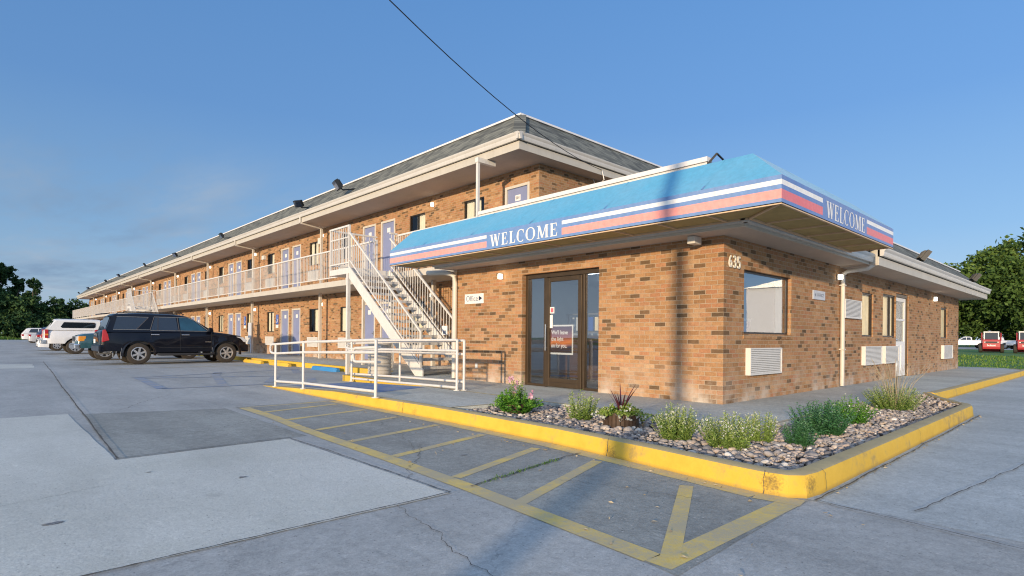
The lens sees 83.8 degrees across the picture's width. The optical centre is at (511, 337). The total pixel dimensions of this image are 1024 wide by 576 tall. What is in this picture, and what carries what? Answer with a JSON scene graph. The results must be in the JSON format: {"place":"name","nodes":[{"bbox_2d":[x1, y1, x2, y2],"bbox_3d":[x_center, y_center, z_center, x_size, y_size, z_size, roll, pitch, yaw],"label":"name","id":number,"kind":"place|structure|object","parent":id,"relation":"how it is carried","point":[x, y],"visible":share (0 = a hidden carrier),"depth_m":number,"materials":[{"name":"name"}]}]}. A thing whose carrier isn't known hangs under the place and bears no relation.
{"place":"outdoors","nodes":[
{"label":"outdoors","id":0,"kind":"place"},
{"bbox_2d":[0,336,22,339],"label":"verge grass","id":1,"kind":"structure","parent":0,"point":[6,338],"depth_m":87.84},
{"bbox_2d":[277,381,423,391],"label":"ramp","id":2,"kind":"structure","parent":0,"point":[383,387],"depth_m":11.28,"materials":[{"name":"concrete"}]},
{"bbox_2d":[345,339,458,390],"bbox_3d":[-2.409,0.522,11.698,0.120,1.013,4.475,1,0,-42],"label":"ramp railing","id":3,"kind":"object","parent":2,"relation":"on","point":[456,350],"visible":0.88,"depth_m":11.05,"materials":[{"name":"metal"}]},
{"bbox_2d":[0,340,1023,575],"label":"parking lot","id":4,"kind":"structure","parent":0,"point":[810,538],"depth_m":3.16,"materials":[{"name":"concrete"}]},
{"bbox_2d":[0,364,33,368],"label":"concrete patch","id":5,"kind":"object","parent":4,"relation":"on","point":[5,366],"visible":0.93,"depth_m":18.56,"materials":[{"name":"concrete"}]},
{"bbox_2d":[21,328,40,342],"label":"parked car","id":6,"kind":"object","parent":4,"relation":"on","point":[25,333],"visible":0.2,"depth_m":60.92,"materials":[{"name":"white paint"}]},
{"bbox_2d":[28,333,36,341],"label":"parked car","id":7,"kind":"object","parent":4,"relation":"on","point":[31,337],"visible":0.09,"depth_m":55.33,"materials":[{"name":"silver metal"}]},
{"bbox_2d":[36,327,46,339],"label":"parked car","id":8,"kind":"object","parent":4,"relation":"on","point":[39,332],"visible":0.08,"depth_m":49.27,"materials":[{"name":"white paint"}]},
{"bbox_2d":[36,338,62,350],"bbox_3d":[-27.672,0.119,36.763,4.528,1.460,2.060,1,0,-43],"label":"parked car","id":9,"kind":"object","parent":4,"relation":"on","point":[56,347],"visible":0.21,"depth_m":35.12,"materials":[{"name":"white paint"}]},
{"bbox_2d":[45,364,118,457],"bbox_3d":[-10.602,0.992,13.323,0.046,0.001,21.998,1,0,-41],"label":"pavement joint","id":10,"kind":"object","parent":4,"relation":"on","point":[110,449],"visible":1,"depth_m":6.92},
{"bbox_2d":[39,319,152,353],"bbox_3d":[-22.379,-0.028,31.580,5.739,1.850,2.020,1,0,-43],"label":"pickup truck","id":11,"kind":"object","parent":4,"relation":"on","point":[60,331],"visible":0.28,"depth_m":29.68,"materials":[{"name":"white paint"}]},
{"bbox_2d":[69,333,195,359],"bbox_3d":[-16.089,0.114,25.003,5.100,1.680,2.140,1,0,-43],"label":"pickup truck","id":12,"kind":"object","parent":4,"relation":"on","point":[85,340],"visible":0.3,"depth_m":23.09,"materials":[{"name":"teal paint"}]},
{"bbox_2d":[127,288,157,312],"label":"staircase","id":13,"kind":"structure","parent":4,"relation":"on","point":[132,306],"depth_m":40.20,"materials":[{"name":"metal"}]},
{"bbox_2d":[64,354,244,368],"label":"parking lines","id":14,"kind":"object","parent":4,"relation":"on","point":[153,354],"visible":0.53,"depth_m":21.25,"materials":[{"name":"yellow paint"}]},
{"bbox_2d":[91,311,247,363],"bbox_3d":[-12.999,0.032,21.936,4.945,1.901,2.240,1,0,-43],"label":"parked suv","id":15,"kind":"object","parent":4,"relation":"on","point":[132,337],"visible":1,"depth_m":20.91,"materials":[{"name":"black paint"}]},
{"bbox_2d":[82,408,305,458],"bbox_3d":[-4.036,1.062,6.949,1.785,0.001,3.660,1,0,-43],"label":"pavement patch","id":16,"kind":"object","parent":4,"relation":"on","point":[128,434],"visible":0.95,"depth_m":6.50,"materials":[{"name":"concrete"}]},
{"bbox_2d":[130,369,315,388],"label":"blue road markings","id":17,"kind":"object","parent":4,"relation":"on","point":[219,380],"visible":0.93,"depth_m":13.84,"materials":[{"name":"paint"}]},
{"bbox_2d":[0,414,447,575],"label":"concrete patch","id":18,"kind":"object","parent":4,"relation":"on","point":[120,513],"visible":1,"depth_m":3.89,"materials":[{"name":"concrete"}]},
{"bbox_2d":[243,359,263,363],"bbox_3d":[-10.079,0.947,22.274,0.170,0.120,1.750,1,0,-45],"label":"wheel stop","id":19,"kind":"object","parent":4,"relation":"on","point":[254,361],"visible":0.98,"depth_m":22.05,"materials":[{"name":"concrete"}]},
{"bbox_2d":[81,491,450,575],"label":"pavement joint","id":20,"kind":"object","parent":4,"relation":"on","point":[259,535],"visible":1,"depth_m":3.08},
{"bbox_2d":[269,362,291,366],"bbox_3d":[-8.276,0.963,20.400,0.170,0.120,1.750,1,0,-43],"label":"wheel stop","id":21,"kind":"object","parent":4,"relation":"on","point":[282,364],"visible":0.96,"depth_m":20.09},
{"bbox_2d":[311,366,339,371],"bbox_3d":[-5.806,0.985,17.781,0.170,0.120,1.750,1,0,-43],"label":"wheel stop","id":22,"kind":"object","parent":4,"relation":"on","point":[329,369],"visible":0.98,"depth_m":17.60,"materials":[{"name":"concrete"}]},
{"bbox_2d":[289,437,449,491],"bbox_3d":[-1.400,1.075,5.045,0.038,0.001,2.840,1,0,-43],"label":"pavement joint","id":23,"kind":"object","parent":4,"relation":"on","point":[374,466],"visible":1,"depth_m":4.75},
{"bbox_2d":[405,511,492,575],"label":"pavement crack","id":24,"kind":"object","parent":4,"relation":"on","point":[451,547],"visible":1,"depth_m":2.94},
{"bbox_2d":[236,400,810,575],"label":"pavement patch","id":25,"kind":"object","parent":4,"relation":"on","point":[632,511],"visible":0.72,"depth_m":4.43,"materials":[{"name":"asphalt"}]},
{"bbox_2d":[482,458,558,482],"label":"weeds","id":26,"kind":"object","parent":25,"relation":"on","point":[547,462],"visible":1,"depth_m":4.68,"materials":[{"name":"green plant"}]},
{"bbox_2d":[241,401,804,569],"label":"hatched road markings","id":27,"kind":"object","parent":25,"relation":"on","point":[675,548],"visible":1,"depth_m":3.95,"materials":[{"name":"yellow paint"}]},
{"bbox_2d":[820,500,1021,548],"bbox_3d":[3.216,1.117,2.226,0.032,0.001,3.982,1,0,-35],"label":"pavement joint","id":28,"kind":"object","parent":4,"relation":"on","point":[924,525],"visible":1,"depth_m":3.33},
{"bbox_2d":[0,0,1023,339],"label":"sky","id":29,"kind":"structure","parent":0,"point":[133,133],"materials":[{"name":"blue"}]},
{"bbox_2d":[1,336,1023,368],"bbox_3d":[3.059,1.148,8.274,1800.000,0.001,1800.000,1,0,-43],"label":"ground","id":30,"kind":"structure","parent":0,"point":[972,352],"depth_m":48.46,"materials":[{"name":"green plant"}]},
{"bbox_2d":[0,262,17,300],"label":"dark tree","id":31,"kind":"object","parent":30,"relation":"on","point":[7,273],"visible":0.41,"depth_m":94.77,"materials":[{"name":"green plant"}]},
{"bbox_2d":[0,294,29,337],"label":"bushy tree","id":32,"kind":"object","parent":30,"relation":"on","point":[6,309],"visible":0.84,"depth_m":91.15,"materials":[{"name":"green plant"}]},
{"bbox_2d":[5,275,25,300],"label":"dark tree","id":33,"kind":"object","parent":30,"relation":"on","point":[18,287],"visible":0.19,"depth_m":96.77,"materials":[{"name":"green plant"}]},
{"bbox_2d":[7,295,51,330],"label":"bushy tree","id":34,"kind":"object","parent":30,"relation":"on","point":[36,308],"visible":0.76,"depth_m":92.92,"materials":[{"name":"green plant"}]},
{"bbox_2d":[20,277,43,305],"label":"dark tree","id":35,"kind":"object","parent":30,"relation":"on","point":[33,285],"visible":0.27,"depth_m":96.65,"materials":[{"name":"green plant"}]},
{"bbox_2d":[32,296,71,326],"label":"bushy tree","id":36,"kind":"object","parent":30,"relation":"on","point":[57,306],"visible":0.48,"depth_m":95.82,"materials":[{"name":"green plant"}]},
{"bbox_2d":[58,298,88,318],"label":"bushy tree","id":37,"kind":"object","parent":30,"relation":"on","point":[77,302],"visible":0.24,"depth_m":98.10,"materials":[{"name":"green plant"}]},
{"bbox_2d":[72,113,661,365],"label":"motel wing","id":38,"kind":"structure","parent":30,"relation":"on","point":[260,274],"depth_m":21.68,"materials":[{"name":"brick"}]},
{"bbox_2d":[164,281,166,305],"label":"door","id":39,"kind":"structure","parent":38,"relation":"in","point":[165,282],"depth_m":45.02,"materials":[{"name":"purple paint"}]},
{"bbox_2d":[168,280,170,304],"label":"door","id":40,"kind":"structure","parent":38,"relation":"in","point":[169,281],"depth_m":44.11,"materials":[{"name":"purple paint"}]},
{"bbox_2d":[191,273,194,301],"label":"door","id":41,"kind":"structure","parent":38,"relation":"in","point":[192,275],"depth_m":39.25,"materials":[{"name":"purple paint"}]},
{"bbox_2d":[196,272,200,300],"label":"door","id":42,"kind":"structure","parent":38,"relation":"in","point":[198,273],"depth_m":38.26,"materials":[{"name":"purple paint"}]},
{"bbox_2d":[218,315,222,332],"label":"window","id":43,"kind":"structure","parent":38,"relation":"in","point":[220,316],"depth_m":34.68,"materials":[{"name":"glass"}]},
{"bbox_2d":[228,313,232,334],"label":"door","id":44,"kind":"structure","parent":38,"relation":"in","point":[230,316],"depth_m":33.33,"materials":[{"name":"purple paint"}]},
{"bbox_2d":[228,263,233,295],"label":"door","id":45,"kind":"structure","parent":38,"relation":"in","point":[230,266],"depth_m":33.26,"materials":[{"name":"purple paint"}]},
{"bbox_2d":[235,313,240,335],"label":"door","id":46,"kind":"structure","parent":38,"relation":"in","point":[237,315],"depth_m":32.32,"materials":[{"name":"purple paint"}]},
{"bbox_2d":[236,260,241,294],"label":"door","id":47,"kind":"structure","parent":38,"relation":"in","point":[239,263],"depth_m":32.24,"materials":[{"name":"purple paint"}]},
{"bbox_2d":[246,313,250,332],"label":"window","id":48,"kind":"structure","parent":38,"relation":"in","point":[249,314],"depth_m":31.21,"materials":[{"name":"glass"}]},
{"bbox_2d":[266,312,273,332],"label":"window","id":49,"kind":"structure","parent":38,"relation":"in","point":[270,320],"depth_m":28.91,"materials":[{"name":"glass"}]},
{"bbox_2d":[268,253,273,274],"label":"window","id":50,"kind":"structure","parent":38,"relation":"in","point":[272,257],"depth_m":28.74,"materials":[{"name":"glass"}]},
{"bbox_2d":[280,309,288,351],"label":"door","id":51,"kind":"structure","parent":38,"relation":"in","point":[284,312],"depth_m":27.41,"materials":[{"name":"purple paint"}]},
{"bbox_2d":[281,247,288,288],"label":"door","id":52,"kind":"structure","parent":38,"relation":"in","point":[284,252],"depth_m":27.40,"materials":[{"name":"purple paint"}]},
{"bbox_2d":[291,308,300,354],"bbox_3d":[-9.922,-0.256,26.362,0.132,2.132,0.964,1,0,-43],"label":"door","id":53,"kind":"structure","parent":38,"relation":"in","point":[296,313],"depth_m":26.40,"materials":[{"name":"purple paint"}]},
{"bbox_2d":[292,244,300,286],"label":"door","id":54,"kind":"structure","parent":38,"relation":"in","point":[296,250],"depth_m":26.51,"materials":[{"name":"purple paint"}]},
{"bbox_2d":[308,309,317,332],"bbox_3d":[-8.535,-0.727,25.108,0.420,1.400,1.400,1,0,-43],"label":"window","id":55,"kind":"structure","parent":38,"relation":"in","point":[315,310],"depth_m":25.03,"materials":[{"name":"glass"}]},
{"bbox_2d":[310,241,318,266],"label":"window","id":56,"kind":"structure","parent":38,"relation":"in","point":[314,247],"depth_m":25.17,"materials":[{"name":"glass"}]},
{"bbox_2d":[339,306,350,332],"bbox_3d":[-6.496,-0.709,22.921,0.420,1.400,1.400,1,0,-43],"label":"window","id":57,"kind":"structure","parent":38,"relation":"in","point":[343,309],"depth_m":23.12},
{"bbox_2d":[363,224,375,268],"bbox_3d":[-5.320,-3.134,21.455,0.132,2.132,0.964,1,0,-43],"label":"door","id":58,"kind":"structure","parent":38,"relation":"in","point":[370,230],"depth_m":21.40,"materials":[{"name":"purple paint"}]},
{"bbox_2d":[365,303,374,359],"bbox_3d":[-5.346,-0.214,21.455,0.132,2.132,0.964,1,0,-43],"label":"door","id":59,"kind":"structure","parent":38,"relation":"in","point":[369,316],"depth_m":21.50,"materials":[{"name":"purple paint"}]},
{"bbox_2d":[380,302,394,361],"bbox_3d":[-4.432,-0.206,20.475,0.132,2.132,0.964,1,0,-43],"label":"door","id":60,"kind":"structure","parent":38,"relation":"in","point":[383,334],"depth_m":20.66,"materials":[{"name":"purple paint"}]},
{"bbox_2d":[381,218,394,271],"bbox_3d":[-4.406,-3.126,20.475,0.132,2.132,0.964,1,0,-43],"label":"door","id":61,"kind":"structure","parent":38,"relation":"in","point":[387,226],"depth_m":20.59,"materials":[{"name":"purple paint"}]},
{"bbox_2d":[408,301,424,332],"bbox_3d":[-3.045,-0.678,19.221,0.420,1.400,1.400,1,0,-43],"label":"window","id":62,"kind":"structure","parent":38,"relation":"in","point":[410,311],"depth_m":19.29,"materials":[{"name":"glass"}]},
{"bbox_2d":[410,213,424,231],"bbox_3d":[-3.019,-3.598,19.221,0.420,1.400,1.400,1,0,-43],"label":"window","id":63,"kind":"structure","parent":38,"relation":"in","point":[420,218],"depth_m":19.13,"materials":[{"name":"glass"}]},
{"bbox_2d":[465,197,483,218],"bbox_3d":[-0.980,-3.579,17.034,0.420,1.400,1.400,1,0,-43],"label":"window","id":64,"kind":"structure","parent":38,"relation":"in","point":[470,206],"depth_m":17.20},
{"bbox_2d":[389,0,603,182],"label":"overhead cable","id":65,"kind":"object","parent":38,"relation":"attached to","point":[483,87],"visible":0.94,"depth_m":9.43,"materials":[{"name":"rubber"}]},
{"bbox_2d":[505,181,529,204],"bbox_3d":[0.170,-3.085,15.567,0.132,2.132,0.964,1,0,-43],"label":"door","id":66,"kind":"structure","parent":38,"relation":"in","point":[519,192],"depth_m":15.56,"materials":[{"name":"purple paint"}]},
{"bbox_2d":[263,385,973,498],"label":"kerb","id":67,"kind":"structure","parent":30,"relation":"on","point":[808,481],"depth_m":5.18,"materials":[{"name":"paint"}]},
{"bbox_2d":[269,338,380,397],"bbox_3d":[-3.528,0.517,10.305,0.163,1.023,4.585,1,0,-42],"label":"ramp railing","id":68,"kind":"object","parent":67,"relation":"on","point":[375,347],"visible":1,"depth_m":9.70,"materials":[{"name":"metal"}]},
{"bbox_2d":[943,262,1007,345],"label":"broadleaf tree","id":69,"kind":"object","parent":30,"relation":"on","point":[970,325],"visible":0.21,"depth_m":112.52,"materials":[{"name":"green plant"}]},
{"bbox_2d":[929,369,1023,398],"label":"kerb","id":70,"kind":"structure","parent":30,"relation":"on","point":[954,391],"depth_m":12.87,"materials":[{"name":"paint"}]},
{"bbox_2d":[956,227,1023,339],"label":"broadleaf tree","id":71,"kind":"object","parent":30,"relation":"on","point":[999,268],"visible":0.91,"depth_m":104.39,"materials":[{"name":"green plant"}]},
{"bbox_2d":[978,332,1003,352],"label":"skid steer loader","id":72,"kind":"object","parent":30,"relation":"on","point":[990,341],"visible":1,"depth_m":56.35,"materials":[{"name":"red metal"}]},
{"bbox_2d":[985,333,997,339],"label":"cab window","id":73,"kind":"structure","parent":72,"relation":"in","point":[987,335],"depth_m":56.51,"materials":[{"name":"grey glass"}]},
{"bbox_2d":[967,304,1018,339],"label":"broadleaf tree","id":74,"kind":"object","parent":30,"relation":"on","point":[1006,336],"visible":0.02,"depth_m":117.19,"materials":[{"name":"green plant"}]},
{"bbox_2d":[1013,331,1023,352],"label":"skid steer loader","id":75,"kind":"object","parent":30,"relation":"on","point":[1018,346],"visible":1,"depth_m":54.18,"materials":[{"name":"red metal"}]},
{"bbox_2d":[201,351,1018,429],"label":"walkway","id":76,"kind":"structure","parent":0,"point":[778,406],"depth_m":9.56,"materials":[{"name":"concrete"}]},
{"bbox_2d":[368,338,391,374],"bbox_3d":[-3.225,0.466,13.963,0.610,0.910,0.610,1,0,-43],"label":"trash can","id":77,"kind":"object","parent":76,"relation":"on","point":[384,366],"visible":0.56,"depth_m":13.74,"materials":[{"name":"plastic"}]},
{"bbox_2d":[330,224,451,375],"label":"staircase","id":78,"kind":"structure","parent":76,"relation":"on","point":[356,276],"depth_m":15.69,"materials":[{"name":"metal"}]},
{"bbox_2d":[442,326,447,334],"bbox_3d":[-1.759,-0.176,14.982,0.013,0.240,0.240,1,0,-43],"label":"stair sign","id":79,"kind":"object","parent":78,"relation":"attached to","point":[444,330],"visible":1,"depth_m":14.97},
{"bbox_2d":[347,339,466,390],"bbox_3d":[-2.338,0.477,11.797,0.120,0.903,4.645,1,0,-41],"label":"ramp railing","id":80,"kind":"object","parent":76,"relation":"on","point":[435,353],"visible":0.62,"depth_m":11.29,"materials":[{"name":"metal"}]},
{"bbox_2d":[196,355,872,426],"bbox_3d":[-10.243,0.930,22.333,6.280,0.154,41.290,1,0,-43],"label":"walkway edge paint","id":81,"kind":"object","parent":76,"relation":"on","point":[341,368],"visible":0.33,"depth_m":16.64,"materials":[{"name":"paint"}]},
{"bbox_2d":[426,153,990,404],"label":"motel office","id":82,"kind":"structure","parent":76,"relation":"on","point":[689,314],"depth_m":10.49,"materials":[{"name":"brick"}]},
{"bbox_2d":[465,293,483,303],"bbox_3d":[-0.815,-0.835,12.425,0.022,0.215,0.640,1,0,-43],"label":"wall sign","id":83,"kind":"object","parent":82,"relation":"attached to","point":[474,298],"visible":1,"depth_m":12.40,"materials":[{"name":"plastic"}]},
{"bbox_2d":[545,275,582,388],"bbox_3d":[0.957,-0.096,10.658,0.129,2.080,0.884,1,0,-43],"label":"door","id":84,"kind":"structure","parent":82,"relation":"in","point":[558,338],"depth_m":10.72,"materials":[{"name":"brown metal"}]},
{"bbox_2d":[390,153,892,268],"bbox_3d":[1.878,-1.961,11.200,4.636,0.853,8.511,1,0,-43],"label":"awning","id":85,"kind":"object","parent":82,"relation":"attached to","point":[754,187],"visible":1,"depth_m":8.30,"materials":[{"name":"metal"}]},
{"bbox_2d":[728,255,740,268],"bbox_3d":[3.308,-1.116,8.460,0.363,0.187,0.016,1,0,-43],"label":"house number","id":86,"kind":"object","parent":82,"relation":"attached to","point":[737,258],"visible":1,"depth_m":8.46,"materials":[{"name":"metal"}]},
{"bbox_2d":[744,270,787,334],"bbox_3d":[4.142,-0.540,9.417,1.820,1.025,0.095,1,0,-43],"label":"window","id":87,"kind":"structure","parent":82,"relation":"in","point":[778,307],"depth_m":9.93,"materials":[{"name":"white glass"}]},
{"bbox_2d":[812,290,824,300],"bbox_3d":[5.829,-0.792,10.820,0.620,0.170,0.022,1,0,-43],"label":"wall sign","id":88,"kind":"object","parent":82,"relation":"attached to","point":[818,295],"visible":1,"depth_m":10.78,"materials":[{"name":"plastic"}]},
{"bbox_2d":[862,292,871,336],"bbox_3d":[8.023,-0.505,12.996,0.820,1.025,0.095,1,0,-43],"label":"window","id":89,"kind":"structure","parent":82,"relation":"in","point":[866,298],"depth_m":13.18,"materials":[{"name":"beige glass"}]},
{"bbox_2d":[883,294,893,336],"bbox_3d":[9.303,-0.523,14.189,1.140,1.085,0.095,1,0,-43],"label":"window","id":90,"kind":"structure","parent":82,"relation":"in","point":[888,300],"depth_m":14.28,"materials":[{"name":"beige glass"}]},
{"bbox_2d":[896,297,905,375],"bbox_3d":[10.198,-0.003,15.021,1.050,2.050,0.155,1,0,-43],"label":"side door","id":91,"kind":"structure","parent":82,"relation":"in","point":[901,344],"depth_m":15.18,"materials":[{"name":"white metal"}]},
{"bbox_2d":[941,308,945,337],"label":"window","id":92,"kind":"structure","parent":82,"relation":"in","point":[943,310],"depth_m":18.78,"materials":[{"name":"beige glass"}]},
{"bbox_2d":[563,416,908,465],"bbox_3d":[3.493,1.057,8.514,8.240,0.001,4.480,1,0,-43],"label":"planting bed","id":93,"kind":"object","parent":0,"point":[804,450],"depth_m":5.00,"materials":[{"name":"soil"}]},
{"bbox_2d":[489,376,543,413],"bbox_3d":[0.086,0.760,7.421,0.715,0.531,0.770,1,0,-15],"label":"flowering plant","id":94,"kind":"object","parent":93,"relation":"on","point":[512,402],"visible":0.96,"depth_m":7.31,"materials":[{"name":"green plant"}]},
{"bbox_2d":[565,389,600,420],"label":"shrub","id":95,"kind":"object","parent":93,"relation":"on","point":[585,414],"visible":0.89,"depth_m":6.89,"materials":[{"name":"green plant"}]},
{"bbox_2d":[591,384,659,428],"bbox_3d":[1.325,0.744,6.318,0.685,0.586,0.912,1,0,-43],"label":"planter","id":96,"kind":"object","parent":93,"relation":"on","point":[624,414],"visible":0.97,"depth_m":6.26,"materials":[{"name":"brown wood"}]},
{"bbox_2d":[650,402,702,440],"bbox_3d":[1.625,0.838,5.582,0.479,0.408,0.499,1,0,29],"label":"shrub","id":97,"kind":"object","parent":93,"relation":"on","point":[674,430],"visible":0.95,"depth_m":5.51,"materials":[{"name":"green plant"}]},
{"bbox_2d":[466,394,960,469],"bbox_3d":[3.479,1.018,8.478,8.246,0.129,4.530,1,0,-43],"label":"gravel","id":98,"kind":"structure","parent":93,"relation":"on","point":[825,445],"depth_m":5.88,"materials":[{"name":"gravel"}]},
{"bbox_2d":[694,410,759,449],"bbox_3d":[1.980,0.862,5.205,0.581,0.366,0.550,1,0,-43],"label":"shrub","id":99,"kind":"object","parent":93,"relation":"on","point":[734,438],"visible":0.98,"depth_m":5.13,"materials":[{"name":"green plant"}]},
{"bbox_2d":[745,410,779,443],"bbox_3d":[2.427,0.875,5.528,0.269,0.349,0.328,1,0,-43],"label":"shrub","id":100,"kind":"object","parent":93,"relation":"on","point":[767,437],"visible":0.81,"depth_m":5.49,"materials":[{"name":"green plant"}]},
{"bbox_2d":[779,418,821,449],"bbox_3d":[2.726,0.900,5.383,0.339,0.304,0.342,1,0,-43],"label":"shrub","id":101,"kind":"object","parent":93,"relation":"on","point":[800,436],"visible":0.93,"depth_m":5.34,"materials":[{"name":"green plant"}]},
{"bbox_2d":[788,398,857,436],"bbox_3d":[3.257,0.848,5.998,0.649,0.419,0.662,1,0,-43],"label":"shrub","id":102,"kind":"object","parent":93,"relation":"on","point":[827,426],"visible":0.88,"depth_m":5.91,"materials":[{"name":"green plant"}]},
{"bbox_2d":[822,393,880,423],"bbox_3d":[4.043,0.870,6.838,0.604,0.388,0.627,1,0,-43],"label":"shrub","id":103,"kind":"object","parent":93,"relation":"on","point":[861,418],"visible":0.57,"depth_m":6.77,"materials":[{"name":"green plant"}]},
{"bbox_2d":[862,359,930,410],"bbox_3d":[5.496,0.691,8.181,0.899,0.773,0.855,1,0,-43],"label":"shrub","id":104,"kind":"object","parent":93,"relation":"on","point":[891,402],"visible":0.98,"depth_m":8.13,"materials":[{"name":"green plant"}]},
{"bbox_2d":[807,376,1023,541],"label":"driveway","id":105,"kind":"structure","parent":0,"point":[989,444],"depth_m":4.56,"materials":[{"name":"concrete"}]},
{"bbox_2d":[814,415,979,499],"bbox_3d":[4.502,1.129,6.162,6.670,0.001,0.042,1,0,-43],"label":"pavement joint","id":106,"kind":"object","parent":105,"relation":"on","point":[887,463],"visible":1,"depth_m":4.93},
{"bbox_2d":[914,464,1022,510],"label":"pavement joint","id":107,"kind":"object","parent":105,"relation":"on","point":[965,489],"visible":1,"depth_m":4.14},
{"bbox_2d":[958,347,1012,349],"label":"road","id":108,"kind":"structure","parent":0,"point":[977,348],"depth_m":87.80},
{"bbox_2d":[958,336,980,347],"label":"work truck","id":109,"kind":"object","parent":108,"relation":"on","point":[964,340],"visible":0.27,"depth_m":87.66,"materials":[{"name":"white paint"}]},
{"bbox_2d":[999,337,1015,348],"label":"work truck","id":110,"kind":"object","parent":108,"relation":"on","point":[1003,341],"visible":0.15,"depth_m":85.96,"materials":[{"name":"white paint"}]},
{"bbox_2d":[958,354,1023,368],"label":"lawn","id":111,"kind":"structure","parent":0,"point":[1004,360],"depth_m":31.73,"materials":[{"name":"green plant"}]},
{"bbox_2d":[1006,341,1015,348],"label":"work truck","id":112,"kind":"object","parent":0,"point":[1010,344],"visible":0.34,"depth_m":84.14,"materials":[{"name":"white paint"}]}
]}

